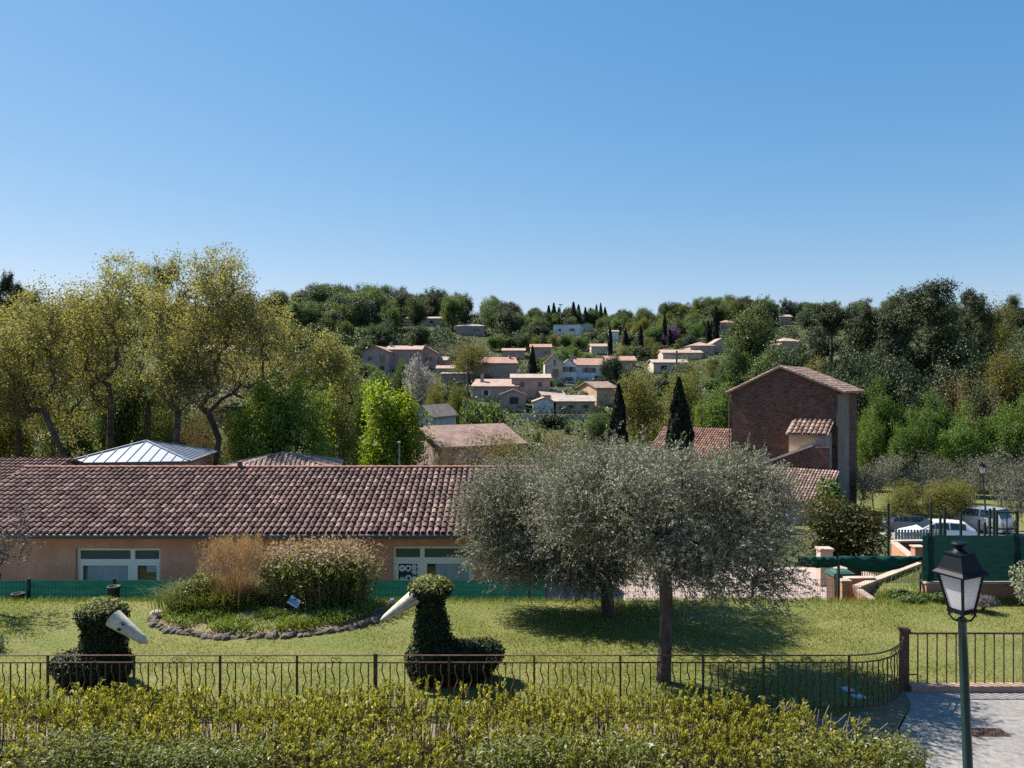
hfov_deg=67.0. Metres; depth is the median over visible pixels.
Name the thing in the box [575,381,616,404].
house
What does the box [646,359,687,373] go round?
house
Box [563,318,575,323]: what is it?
oak tree
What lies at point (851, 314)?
oak tree
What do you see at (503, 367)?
house
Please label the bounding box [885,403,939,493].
broadleaf tree
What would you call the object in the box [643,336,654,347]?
broadleaf tree
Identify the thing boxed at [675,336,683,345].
shrub
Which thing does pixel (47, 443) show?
house
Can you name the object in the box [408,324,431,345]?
oak tree
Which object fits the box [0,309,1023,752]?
ground
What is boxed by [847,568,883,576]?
ramp railing
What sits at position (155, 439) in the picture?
shrub
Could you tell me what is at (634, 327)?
broadleaf tree
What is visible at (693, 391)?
broadleaf tree
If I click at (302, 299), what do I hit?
oak tree
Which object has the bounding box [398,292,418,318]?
oak tree
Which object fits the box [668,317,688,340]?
broadleaf tree
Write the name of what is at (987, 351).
oak tree
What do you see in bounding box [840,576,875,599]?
ramp pillar
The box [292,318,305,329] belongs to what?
broadleaf tree
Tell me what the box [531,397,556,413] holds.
house
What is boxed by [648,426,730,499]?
barn annex
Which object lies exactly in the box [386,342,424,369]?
house
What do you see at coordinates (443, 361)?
house
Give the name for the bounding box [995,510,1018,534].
car park gate
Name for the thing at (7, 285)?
pine tree
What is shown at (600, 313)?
conifer tree
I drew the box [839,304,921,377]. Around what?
pine tree
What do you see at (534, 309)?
oak tree
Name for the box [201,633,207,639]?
edging stone
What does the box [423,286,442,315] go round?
oak tree
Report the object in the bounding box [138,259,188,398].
pine tree
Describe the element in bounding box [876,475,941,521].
shrub
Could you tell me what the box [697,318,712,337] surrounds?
broadleaf tree
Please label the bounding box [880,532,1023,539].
car park
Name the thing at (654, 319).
broadleaf tree
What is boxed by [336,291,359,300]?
broadleaf tree
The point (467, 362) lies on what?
telephone pole
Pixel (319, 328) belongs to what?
oak tree
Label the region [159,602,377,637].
flower bed soil
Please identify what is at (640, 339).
cypress tree
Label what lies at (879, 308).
broadleaf tree
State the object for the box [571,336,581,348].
broadleaf tree
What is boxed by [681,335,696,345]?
oak tree
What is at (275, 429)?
broadleaf tree
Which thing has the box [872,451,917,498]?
orchard tree
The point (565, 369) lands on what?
window
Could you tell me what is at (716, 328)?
cypress tree
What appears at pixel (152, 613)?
edging stone
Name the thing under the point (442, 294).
oak tree
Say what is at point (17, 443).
plane tree
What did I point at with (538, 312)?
broadleaf tree
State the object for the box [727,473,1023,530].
meadow
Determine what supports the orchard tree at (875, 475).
on the meadow
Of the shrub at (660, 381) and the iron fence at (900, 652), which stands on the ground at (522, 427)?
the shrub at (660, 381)
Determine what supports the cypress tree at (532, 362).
on the ground at (522, 427)
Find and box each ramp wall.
[852,562,920,600]
[890,539,922,562]
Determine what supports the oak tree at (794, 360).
on the ground at (522, 427)
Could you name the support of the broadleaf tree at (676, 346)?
on the ground at (522, 427)
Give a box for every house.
[33,428,94,457]
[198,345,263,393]
[361,345,393,371]
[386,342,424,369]
[405,317,443,326]
[409,417,527,465]
[415,404,458,425]
[423,346,440,368]
[435,365,455,374]
[437,357,452,364]
[440,372,473,382]
[455,323,485,335]
[468,355,517,380]
[471,374,519,400]
[499,389,526,410]
[502,348,525,358]
[510,374,551,400]
[529,344,551,358]
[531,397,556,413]
[537,390,565,398]
[543,354,563,381]
[550,395,596,413]
[553,324,583,335]
[563,356,576,382]
[573,356,604,380]
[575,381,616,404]
[582,323,592,331]
[588,344,607,354]
[603,354,636,370]
[607,330,619,341]
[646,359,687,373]
[656,350,703,359]
[684,342,715,355]
[708,338,726,352]
[719,320,735,334]
[770,338,801,350]
[773,315,792,323]
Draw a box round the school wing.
[0,457,87,482]
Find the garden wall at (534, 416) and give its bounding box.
[522,414,588,418]
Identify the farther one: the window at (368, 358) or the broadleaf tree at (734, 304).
the broadleaf tree at (734, 304)
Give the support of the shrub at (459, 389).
on the ground at (522, 427)
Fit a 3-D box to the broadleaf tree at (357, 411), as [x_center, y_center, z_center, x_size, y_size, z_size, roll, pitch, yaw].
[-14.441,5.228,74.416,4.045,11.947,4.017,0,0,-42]
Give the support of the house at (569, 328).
on the ground at (522, 427)
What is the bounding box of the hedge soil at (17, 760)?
[0,723,907,767]
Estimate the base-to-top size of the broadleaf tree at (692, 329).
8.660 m
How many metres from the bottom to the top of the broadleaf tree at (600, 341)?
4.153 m
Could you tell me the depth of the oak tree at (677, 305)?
339.18 m
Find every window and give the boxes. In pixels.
[78,548,159,579]
[366,356,374,360]
[379,355,384,361]
[393,546,473,579]
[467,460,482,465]
[481,390,490,395]
[509,397,518,403]
[552,360,556,365]
[552,369,558,376]
[563,367,570,371]
[581,368,587,372]
[586,368,592,372]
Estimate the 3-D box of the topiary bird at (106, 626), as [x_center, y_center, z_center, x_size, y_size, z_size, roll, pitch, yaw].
[-8.147,5.107,15.413,2.175,1.816,1.143,0,0,0]
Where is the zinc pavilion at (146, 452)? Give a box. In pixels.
[74,440,218,465]
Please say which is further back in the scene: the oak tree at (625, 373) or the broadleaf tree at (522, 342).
the broadleaf tree at (522, 342)
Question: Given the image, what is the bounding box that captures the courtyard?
[543,554,798,600]
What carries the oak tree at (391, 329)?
on the ground at (522, 427)
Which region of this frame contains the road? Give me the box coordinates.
[900,692,1023,767]
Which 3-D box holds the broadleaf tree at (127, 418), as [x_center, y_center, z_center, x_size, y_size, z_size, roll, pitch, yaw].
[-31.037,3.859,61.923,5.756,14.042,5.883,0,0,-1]
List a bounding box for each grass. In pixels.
[135,531,282,615]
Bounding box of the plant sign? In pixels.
[287,595,300,608]
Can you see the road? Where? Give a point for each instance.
(933, 719)
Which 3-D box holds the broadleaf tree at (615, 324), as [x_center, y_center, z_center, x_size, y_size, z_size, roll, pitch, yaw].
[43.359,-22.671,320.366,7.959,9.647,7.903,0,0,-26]
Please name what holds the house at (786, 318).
on the ground at (522, 427)
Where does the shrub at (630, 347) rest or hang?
on the ground at (522, 427)
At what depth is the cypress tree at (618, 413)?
51.70 m
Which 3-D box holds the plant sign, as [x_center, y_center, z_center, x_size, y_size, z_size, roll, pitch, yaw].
[-5.550,5.659,19.700,0.356,0.527,0.125,0,0,13]
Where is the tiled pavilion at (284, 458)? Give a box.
[225,452,343,465]
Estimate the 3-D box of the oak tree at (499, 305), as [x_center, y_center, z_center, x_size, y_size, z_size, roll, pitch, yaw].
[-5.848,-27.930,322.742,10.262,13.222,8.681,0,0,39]
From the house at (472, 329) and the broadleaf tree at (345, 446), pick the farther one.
the house at (472, 329)
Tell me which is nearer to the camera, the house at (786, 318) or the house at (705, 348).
the house at (705, 348)
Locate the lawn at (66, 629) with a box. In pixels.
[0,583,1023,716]
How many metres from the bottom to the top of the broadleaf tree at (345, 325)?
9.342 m
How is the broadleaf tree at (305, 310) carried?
on the ground at (522, 427)
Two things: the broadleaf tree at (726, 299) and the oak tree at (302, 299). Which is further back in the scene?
the broadleaf tree at (726, 299)
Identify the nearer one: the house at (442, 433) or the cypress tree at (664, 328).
the house at (442, 433)
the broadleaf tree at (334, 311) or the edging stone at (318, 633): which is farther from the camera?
the broadleaf tree at (334, 311)
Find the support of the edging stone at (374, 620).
on the lawn at (66, 629)
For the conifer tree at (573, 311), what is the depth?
377.16 m
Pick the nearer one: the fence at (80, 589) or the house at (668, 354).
the fence at (80, 589)
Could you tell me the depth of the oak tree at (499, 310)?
318.08 m
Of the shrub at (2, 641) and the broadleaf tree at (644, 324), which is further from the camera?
the broadleaf tree at (644, 324)
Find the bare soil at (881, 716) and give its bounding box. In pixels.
[799,686,908,746]
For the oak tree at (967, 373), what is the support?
on the ground at (522, 427)
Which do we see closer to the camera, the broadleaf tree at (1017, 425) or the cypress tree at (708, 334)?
the broadleaf tree at (1017, 425)
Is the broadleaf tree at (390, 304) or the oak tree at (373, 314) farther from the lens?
the broadleaf tree at (390, 304)
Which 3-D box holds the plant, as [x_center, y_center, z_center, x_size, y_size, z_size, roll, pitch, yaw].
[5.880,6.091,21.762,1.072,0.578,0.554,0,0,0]
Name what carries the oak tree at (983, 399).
on the ground at (522, 427)
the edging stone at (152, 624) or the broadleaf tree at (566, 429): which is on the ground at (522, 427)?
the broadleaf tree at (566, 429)
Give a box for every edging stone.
[147,615,161,621]
[148,622,158,627]
[149,610,162,615]
[163,626,176,633]
[170,629,182,633]
[180,628,194,634]
[191,631,202,637]
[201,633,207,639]
[213,633,221,640]
[221,632,232,640]
[255,632,265,638]
[264,634,271,639]
[269,630,278,639]
[280,631,293,638]
[312,631,322,635]
[323,627,334,633]
[344,625,354,630]
[358,620,366,627]
[367,617,377,623]
[377,607,386,612]
[388,598,395,605]
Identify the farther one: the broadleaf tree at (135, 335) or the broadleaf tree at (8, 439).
the broadleaf tree at (135, 335)
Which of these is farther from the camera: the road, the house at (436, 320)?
the house at (436, 320)
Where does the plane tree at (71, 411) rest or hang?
on the ground at (522, 427)
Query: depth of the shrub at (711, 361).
209.65 m
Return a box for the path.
[1,724,856,739]
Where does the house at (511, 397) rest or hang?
on the ground at (522, 427)
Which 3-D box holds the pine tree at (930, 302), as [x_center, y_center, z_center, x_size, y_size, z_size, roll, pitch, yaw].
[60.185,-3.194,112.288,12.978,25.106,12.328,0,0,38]
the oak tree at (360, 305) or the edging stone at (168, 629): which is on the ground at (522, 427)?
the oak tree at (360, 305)
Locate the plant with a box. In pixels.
[701,592,736,600]
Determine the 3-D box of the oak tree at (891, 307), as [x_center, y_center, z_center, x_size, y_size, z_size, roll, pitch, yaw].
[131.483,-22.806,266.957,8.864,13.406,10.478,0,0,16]
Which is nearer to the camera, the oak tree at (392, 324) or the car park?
the car park
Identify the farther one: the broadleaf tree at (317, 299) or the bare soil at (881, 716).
the broadleaf tree at (317, 299)
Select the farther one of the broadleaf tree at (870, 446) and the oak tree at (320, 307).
the oak tree at (320, 307)
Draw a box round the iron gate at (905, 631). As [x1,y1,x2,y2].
[898,627,1023,690]
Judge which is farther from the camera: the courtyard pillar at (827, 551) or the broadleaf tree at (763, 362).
the broadleaf tree at (763, 362)
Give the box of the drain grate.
[972,728,1010,736]
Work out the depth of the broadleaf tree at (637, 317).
336.85 m
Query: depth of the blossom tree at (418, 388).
139.22 m
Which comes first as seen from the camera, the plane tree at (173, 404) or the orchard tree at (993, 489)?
the plane tree at (173, 404)
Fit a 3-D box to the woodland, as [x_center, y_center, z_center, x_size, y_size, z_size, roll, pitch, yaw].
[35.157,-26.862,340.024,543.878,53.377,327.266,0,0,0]
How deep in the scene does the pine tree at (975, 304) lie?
116.47 m
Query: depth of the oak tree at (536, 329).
286.34 m
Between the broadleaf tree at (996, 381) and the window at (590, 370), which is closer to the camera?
the broadleaf tree at (996, 381)
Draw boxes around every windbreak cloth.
[797,556,837,567]
[839,556,921,572]
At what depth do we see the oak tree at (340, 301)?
259.87 m
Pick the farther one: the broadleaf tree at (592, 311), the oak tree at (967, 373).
the broadleaf tree at (592, 311)
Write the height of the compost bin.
1.650 m
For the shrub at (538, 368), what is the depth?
221.60 m
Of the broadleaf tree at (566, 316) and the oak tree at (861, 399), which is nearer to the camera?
the oak tree at (861, 399)
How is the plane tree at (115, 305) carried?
on the ground at (522, 427)
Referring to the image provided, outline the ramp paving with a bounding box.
[762,566,875,599]
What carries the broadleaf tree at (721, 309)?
on the ground at (522, 427)
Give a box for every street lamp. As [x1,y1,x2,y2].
[932,541,988,767]
[977,462,986,515]
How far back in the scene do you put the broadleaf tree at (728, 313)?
298.56 m
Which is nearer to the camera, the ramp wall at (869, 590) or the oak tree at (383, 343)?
the ramp wall at (869, 590)
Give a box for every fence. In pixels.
[0,578,610,600]
[0,635,903,710]
[545,573,920,599]
[887,502,995,555]
[895,529,946,539]
[919,533,1023,598]
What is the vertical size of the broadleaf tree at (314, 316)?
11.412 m
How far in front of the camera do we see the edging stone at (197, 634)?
18.28 m
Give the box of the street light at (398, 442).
[397,441,400,465]
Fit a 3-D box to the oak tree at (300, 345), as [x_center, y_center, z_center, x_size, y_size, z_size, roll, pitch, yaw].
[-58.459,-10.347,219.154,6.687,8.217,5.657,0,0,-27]
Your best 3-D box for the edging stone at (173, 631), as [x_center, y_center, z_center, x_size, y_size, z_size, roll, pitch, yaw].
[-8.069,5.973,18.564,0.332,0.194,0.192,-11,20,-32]
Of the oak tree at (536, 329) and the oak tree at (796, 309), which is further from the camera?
the oak tree at (796, 309)
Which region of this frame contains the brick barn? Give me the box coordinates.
[725,366,864,526]
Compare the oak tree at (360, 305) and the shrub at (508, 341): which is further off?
the shrub at (508, 341)
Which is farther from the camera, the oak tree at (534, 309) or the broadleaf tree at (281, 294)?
the oak tree at (534, 309)
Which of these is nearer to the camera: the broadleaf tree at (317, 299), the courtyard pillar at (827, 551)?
the courtyard pillar at (827, 551)
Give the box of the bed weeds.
[160,589,376,632]
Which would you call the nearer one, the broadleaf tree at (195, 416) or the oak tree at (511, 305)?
the broadleaf tree at (195, 416)
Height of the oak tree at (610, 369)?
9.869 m
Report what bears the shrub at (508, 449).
on the ground at (522, 427)
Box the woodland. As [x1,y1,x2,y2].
[38,301,1023,381]
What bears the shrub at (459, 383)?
on the ground at (522, 427)
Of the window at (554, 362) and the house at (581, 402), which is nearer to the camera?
the house at (581, 402)
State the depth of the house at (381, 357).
202.50 m
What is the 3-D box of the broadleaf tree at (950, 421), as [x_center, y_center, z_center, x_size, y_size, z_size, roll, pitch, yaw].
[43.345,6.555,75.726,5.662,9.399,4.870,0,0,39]
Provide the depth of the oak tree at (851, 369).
95.31 m
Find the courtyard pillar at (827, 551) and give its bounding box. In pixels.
[815,546,833,584]
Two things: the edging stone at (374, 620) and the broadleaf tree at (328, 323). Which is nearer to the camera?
the edging stone at (374, 620)
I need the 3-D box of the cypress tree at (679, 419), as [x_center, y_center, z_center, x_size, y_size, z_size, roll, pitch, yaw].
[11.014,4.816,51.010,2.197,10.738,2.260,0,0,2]
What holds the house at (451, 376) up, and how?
on the ground at (522, 427)
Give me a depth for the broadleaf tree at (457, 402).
118.99 m
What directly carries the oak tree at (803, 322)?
on the ground at (522, 427)
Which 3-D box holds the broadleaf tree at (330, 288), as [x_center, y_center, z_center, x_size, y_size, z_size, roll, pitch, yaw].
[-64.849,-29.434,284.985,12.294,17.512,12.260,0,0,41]
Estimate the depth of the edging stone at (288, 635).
18.17 m
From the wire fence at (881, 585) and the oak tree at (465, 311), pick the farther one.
the oak tree at (465, 311)
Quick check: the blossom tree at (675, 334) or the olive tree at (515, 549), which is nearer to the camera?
the olive tree at (515, 549)
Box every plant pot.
[10,591,24,600]
[107,584,120,599]
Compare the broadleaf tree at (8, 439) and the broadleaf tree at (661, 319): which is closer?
the broadleaf tree at (8, 439)
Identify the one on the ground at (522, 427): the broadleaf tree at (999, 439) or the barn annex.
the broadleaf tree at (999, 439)
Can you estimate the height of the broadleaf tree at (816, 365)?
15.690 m
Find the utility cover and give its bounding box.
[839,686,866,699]
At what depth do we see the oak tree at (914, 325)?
251.99 m
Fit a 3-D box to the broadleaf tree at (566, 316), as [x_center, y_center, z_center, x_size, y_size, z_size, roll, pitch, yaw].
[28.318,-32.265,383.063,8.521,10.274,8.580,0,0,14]
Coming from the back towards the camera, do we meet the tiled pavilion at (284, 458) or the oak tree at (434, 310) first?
the oak tree at (434, 310)
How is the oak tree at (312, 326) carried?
on the ground at (522, 427)
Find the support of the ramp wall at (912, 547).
on the ground at (522, 427)
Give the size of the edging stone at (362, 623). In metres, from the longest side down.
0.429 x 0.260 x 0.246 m
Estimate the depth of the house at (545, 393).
159.98 m
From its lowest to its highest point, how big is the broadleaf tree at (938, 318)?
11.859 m
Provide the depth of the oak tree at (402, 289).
354.08 m
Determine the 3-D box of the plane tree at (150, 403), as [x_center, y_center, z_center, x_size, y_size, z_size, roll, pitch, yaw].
[-28.404,0.064,60.795,7.251,21.201,6.530,0,0,38]
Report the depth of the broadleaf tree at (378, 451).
68.92 m
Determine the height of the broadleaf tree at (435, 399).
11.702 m
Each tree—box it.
[0,266,22,361]
[0,270,89,457]
[0,284,73,457]
[0,300,38,427]
[0,412,61,458]
[0,494,46,578]
[7,283,30,304]
[21,288,124,457]
[21,289,45,307]
[35,391,104,458]
[55,248,155,449]
[84,347,161,452]
[101,252,195,440]
[117,317,138,346]
[124,242,234,443]
[134,389,186,441]
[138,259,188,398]
[154,238,295,465]
[166,405,219,464]
[184,306,223,343]
[209,408,249,464]
[217,355,341,464]
[219,288,319,435]
[258,288,288,318]
[270,289,288,316]
[274,324,296,343]
[282,300,317,326]
[286,303,310,322]
[287,291,307,301]
[288,294,315,308]
[289,365,302,382]
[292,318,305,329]
[294,325,367,455]
[295,285,331,304]
[295,334,314,351]
[297,353,314,383]
[302,377,370,465]
[303,285,327,304]
[304,307,321,323]
[304,322,324,331]
[306,282,329,289]
[311,302,329,317]
[312,316,335,331]
[313,325,329,334]
[316,374,336,393]
[318,299,343,320]
[319,295,349,310]
[324,282,345,301]
[324,283,351,292]
[326,293,352,309]
[328,310,348,330]
[329,333,341,345]
[330,337,343,351]
[334,319,353,333]
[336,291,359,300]
[337,303,362,326]
[338,284,354,291]
[344,296,372,324]
[346,362,371,383]
[346,377,378,464]
[348,370,364,391]
[349,361,384,378]
[351,326,369,337]
[353,283,375,293]
[355,316,372,329]
[355,372,435,465]
[356,296,380,322]
[358,282,389,303]
[358,339,372,356]
[360,369,392,396]
[364,295,386,313]
[367,323,384,344]
[371,316,387,326]
[374,322,394,336]
[375,325,393,346]
[378,284,396,295]
[379,305,402,329]
[380,297,402,327]
[380,321,394,331]
[382,316,397,329]
[390,290,412,321]
[390,356,411,398]
[391,285,407,293]
[391,411,410,465]
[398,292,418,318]
[401,296,428,327]
[401,352,440,410]
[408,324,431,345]
[415,292,425,303]
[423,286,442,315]
[424,293,443,316]
[425,374,447,404]
[430,287,445,301]
[438,293,467,329]
[441,418,703,616]
[446,380,469,424]
[447,341,493,383]
[451,292,474,312]
[455,306,469,324]
[477,307,499,330]
[478,293,498,312]
[479,299,497,319]
[487,303,505,315]
[487,336,500,350]
[493,307,514,329]
[495,306,511,312]
[495,309,521,335]
[496,334,506,350]
[497,301,518,314]
[511,313,524,327]
[512,420,835,684]
[515,334,530,347]
[521,326,531,333]
[524,310,536,316]
[526,317,550,333]
[528,307,539,318]
[528,316,548,327]
[528,336,540,346]
[528,345,536,373]
[530,324,549,342]
[531,430,541,440]
[534,310,545,317]
[537,311,552,326]
[539,354,550,370]
[547,334,559,348]
[549,315,558,327]
[551,303,556,314]
[552,313,560,323]
[557,334,569,347]
[561,309,570,321]
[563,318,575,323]
[563,426,572,433]
[569,302,578,323]
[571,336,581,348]
[578,337,588,350]
[580,311,597,322]
[580,353,596,357]
[582,307,588,323]
[587,306,597,322]
[588,331,598,340]
[589,401,607,439]
[596,303,602,326]
[596,317,604,333]
[597,337,604,343]
[597,354,624,383]
[602,316,613,329]
[605,359,668,453]
[607,327,612,354]
[607,382,631,457]
[608,317,625,336]
[611,313,628,334]
[617,344,633,355]
[620,334,633,346]
[621,310,632,320]
[622,369,632,377]
[623,327,627,346]
[624,322,633,329]
[628,326,638,335]
[630,321,643,332]
[633,306,646,318]
[633,313,642,321]
[638,317,649,329]
[638,325,643,347]
[640,309,658,330]
[643,328,660,343]
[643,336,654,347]
[647,326,662,342]
[648,314,658,328]
[649,341,661,354]
[649,344,660,358]
[656,313,672,320]
[657,314,671,325]
[658,300,675,317]
[659,351,710,428]
[661,323,679,345]
[661,370,668,378]
[662,314,667,345]
[663,376,694,460]
[667,329,672,346]
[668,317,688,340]
[672,301,683,310]
[672,307,684,318]
[673,343,679,349]
[678,303,688,317]
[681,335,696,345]
[682,321,704,339]
[683,302,692,316]
[683,312,697,323]
[687,318,700,330]
[689,298,701,314]
[689,299,702,313]
[692,378,731,428]
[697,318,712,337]
[698,296,713,316]
[705,299,719,310]
[705,320,710,343]
[705,362,716,378]
[707,303,728,321]
[710,321,712,341]
[712,305,719,339]
[712,365,730,382]
[714,331,756,392]
[720,294,785,381]
[723,294,738,301]
[724,306,735,319]
[727,299,741,320]
[728,298,744,317]
[736,295,753,303]
[741,340,790,382]
[741,363,779,383]
[745,303,758,318]
[758,298,775,320]
[766,335,819,370]
[770,303,779,320]
[778,297,794,314]
[791,301,803,318]
[795,300,870,377]
[795,308,817,333]
[800,350,832,375]
[807,362,847,381]
[825,345,887,402]
[830,299,840,310]
[838,341,904,389]
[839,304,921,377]
[841,304,861,337]
[847,300,864,309]
[847,367,883,452]
[850,467,880,505]
[852,296,875,311]
[857,407,888,488]
[857,457,890,507]
[859,374,909,486]
[869,354,932,424]
[872,274,977,378]
[872,305,888,328]
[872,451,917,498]
[878,294,907,305]
[881,299,903,310]
[882,296,904,307]
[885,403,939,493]
[887,307,917,338]
[891,461,930,502]
[893,376,949,429]
[898,318,918,333]
[898,389,949,489]
[904,305,925,335]
[908,449,946,511]
[915,326,980,408]
[920,358,968,417]
[925,306,957,325]
[925,404,986,486]
[928,452,974,487]
[935,416,996,496]
[936,369,1003,431]
[949,454,995,502]
[950,350,1007,416]
[951,396,997,487]
[954,378,1006,433]
[955,285,1003,379]
[966,341,1023,418]
[970,338,1020,392]
[972,291,1023,372]
[973,444,1017,505]
[978,400,1023,490]
[990,454,1023,514]
[990,467,1023,531]
[992,377,1023,417]
[998,389,1023,486]
[1000,293,1022,315]
[1004,357,1023,387]
[1005,308,1023,338]
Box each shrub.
[0,633,9,648]
[147,432,184,444]
[158,417,194,446]
[167,387,230,464]
[172,572,225,605]
[431,439,465,465]
[438,389,454,402]
[441,385,455,394]
[448,415,554,500]
[450,380,464,386]
[451,384,466,396]
[455,397,507,425]
[474,373,496,378]
[489,432,526,465]
[503,335,516,347]
[526,364,541,371]
[534,413,567,427]
[536,425,572,500]
[550,379,555,387]
[554,380,564,386]
[555,345,583,359]
[562,429,607,457]
[570,380,583,391]
[577,390,587,394]
[580,432,591,440]
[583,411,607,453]
[625,344,642,354]
[629,346,651,358]
[634,334,650,345]
[646,403,668,418]
[654,378,673,389]
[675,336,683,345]
[700,378,719,388]
[706,357,719,366]
[797,491,892,558]
[814,477,847,526]
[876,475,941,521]
[914,476,977,518]
[938,475,981,515]
[1007,560,1023,602]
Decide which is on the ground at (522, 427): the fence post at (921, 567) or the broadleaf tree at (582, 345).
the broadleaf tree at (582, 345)
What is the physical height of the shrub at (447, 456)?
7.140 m
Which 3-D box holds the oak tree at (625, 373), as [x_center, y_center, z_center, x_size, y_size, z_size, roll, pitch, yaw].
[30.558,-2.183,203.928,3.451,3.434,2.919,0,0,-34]
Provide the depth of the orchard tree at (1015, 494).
47.72 m
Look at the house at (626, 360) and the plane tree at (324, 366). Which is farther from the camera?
the house at (626, 360)
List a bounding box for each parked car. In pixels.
[880,513,927,531]
[897,520,976,539]
[946,505,1013,533]
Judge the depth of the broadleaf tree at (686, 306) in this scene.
337.72 m
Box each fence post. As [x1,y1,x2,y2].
[837,559,839,599]
[921,557,922,578]
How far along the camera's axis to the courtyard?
27.21 m
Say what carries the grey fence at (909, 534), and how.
on the ground at (522, 427)
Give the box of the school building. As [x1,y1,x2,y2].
[0,461,540,579]
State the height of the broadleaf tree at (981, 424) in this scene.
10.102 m
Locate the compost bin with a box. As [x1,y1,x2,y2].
[825,568,855,600]
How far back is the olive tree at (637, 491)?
15.17 m
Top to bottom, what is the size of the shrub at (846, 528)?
3.476 m
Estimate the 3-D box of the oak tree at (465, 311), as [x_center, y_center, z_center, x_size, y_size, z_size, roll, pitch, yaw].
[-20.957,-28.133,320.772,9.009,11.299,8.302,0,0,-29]
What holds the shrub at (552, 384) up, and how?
on the ground at (522, 427)
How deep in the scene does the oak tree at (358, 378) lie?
163.82 m
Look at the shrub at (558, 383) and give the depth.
183.88 m
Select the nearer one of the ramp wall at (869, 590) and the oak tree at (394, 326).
the ramp wall at (869, 590)
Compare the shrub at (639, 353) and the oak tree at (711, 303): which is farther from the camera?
the oak tree at (711, 303)
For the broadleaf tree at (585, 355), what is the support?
on the ground at (522, 427)
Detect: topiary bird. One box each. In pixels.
[49,594,147,691]
[380,573,505,687]
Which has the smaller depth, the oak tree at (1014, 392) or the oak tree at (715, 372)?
the oak tree at (1014, 392)
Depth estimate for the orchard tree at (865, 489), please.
59.64 m
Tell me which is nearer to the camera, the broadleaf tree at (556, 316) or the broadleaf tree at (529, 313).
the broadleaf tree at (556, 316)
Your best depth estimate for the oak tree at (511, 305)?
346.25 m
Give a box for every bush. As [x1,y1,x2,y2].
[229,531,390,616]
[283,590,297,607]
[977,594,999,611]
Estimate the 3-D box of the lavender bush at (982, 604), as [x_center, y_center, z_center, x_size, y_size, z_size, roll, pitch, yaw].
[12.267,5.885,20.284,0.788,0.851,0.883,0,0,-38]
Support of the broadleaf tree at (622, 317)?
on the ground at (522, 427)
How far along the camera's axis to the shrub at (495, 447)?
55.18 m
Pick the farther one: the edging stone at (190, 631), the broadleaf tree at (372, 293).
the broadleaf tree at (372, 293)
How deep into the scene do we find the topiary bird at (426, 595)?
15.32 m
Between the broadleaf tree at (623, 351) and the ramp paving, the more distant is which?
the broadleaf tree at (623, 351)
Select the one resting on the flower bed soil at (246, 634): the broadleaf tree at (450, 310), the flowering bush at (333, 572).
the flowering bush at (333, 572)
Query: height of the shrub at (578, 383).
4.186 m
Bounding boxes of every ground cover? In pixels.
[887,588,910,593]
[893,590,934,603]
[928,591,944,600]
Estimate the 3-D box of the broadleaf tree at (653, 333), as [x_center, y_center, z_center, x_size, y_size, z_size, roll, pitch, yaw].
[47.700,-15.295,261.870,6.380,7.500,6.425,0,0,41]
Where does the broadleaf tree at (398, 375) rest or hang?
on the ground at (522, 427)
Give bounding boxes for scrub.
[0,305,1023,472]
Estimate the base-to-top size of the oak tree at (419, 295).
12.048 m
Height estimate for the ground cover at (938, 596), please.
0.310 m
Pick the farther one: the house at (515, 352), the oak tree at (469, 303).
the oak tree at (469, 303)
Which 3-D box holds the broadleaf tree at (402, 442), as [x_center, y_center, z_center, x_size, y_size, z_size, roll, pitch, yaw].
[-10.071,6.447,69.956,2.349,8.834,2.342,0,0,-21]
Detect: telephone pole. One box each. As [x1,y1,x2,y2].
[464,359,470,408]
[673,351,680,377]
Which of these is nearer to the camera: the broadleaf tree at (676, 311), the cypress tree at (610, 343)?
the cypress tree at (610, 343)
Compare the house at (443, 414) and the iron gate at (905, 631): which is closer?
the iron gate at (905, 631)
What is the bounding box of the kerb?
[909,682,1023,691]
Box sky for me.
[0,0,1023,315]
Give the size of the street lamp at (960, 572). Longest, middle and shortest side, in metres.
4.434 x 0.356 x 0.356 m
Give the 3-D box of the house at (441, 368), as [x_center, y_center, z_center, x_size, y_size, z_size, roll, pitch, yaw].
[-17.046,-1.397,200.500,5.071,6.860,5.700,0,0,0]
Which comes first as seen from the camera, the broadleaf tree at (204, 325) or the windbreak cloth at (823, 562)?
the windbreak cloth at (823, 562)
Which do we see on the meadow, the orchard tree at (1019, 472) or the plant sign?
the orchard tree at (1019, 472)
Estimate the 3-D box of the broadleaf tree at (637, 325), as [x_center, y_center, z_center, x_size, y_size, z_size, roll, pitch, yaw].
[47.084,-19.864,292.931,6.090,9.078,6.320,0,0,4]
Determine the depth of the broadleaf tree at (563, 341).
276.58 m
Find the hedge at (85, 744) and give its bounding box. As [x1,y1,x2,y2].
[0,675,937,767]
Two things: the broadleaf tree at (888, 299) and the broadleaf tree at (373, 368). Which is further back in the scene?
the broadleaf tree at (888, 299)
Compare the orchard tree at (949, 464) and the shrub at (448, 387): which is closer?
the orchard tree at (949, 464)
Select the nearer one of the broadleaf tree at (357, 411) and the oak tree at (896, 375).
the broadleaf tree at (357, 411)
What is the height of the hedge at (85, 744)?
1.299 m
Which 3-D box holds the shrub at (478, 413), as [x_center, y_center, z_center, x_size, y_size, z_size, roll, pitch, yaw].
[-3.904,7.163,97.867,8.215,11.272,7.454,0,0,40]
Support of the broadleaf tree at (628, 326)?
on the ground at (522, 427)
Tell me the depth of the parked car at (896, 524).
47.91 m
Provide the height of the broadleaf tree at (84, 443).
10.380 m

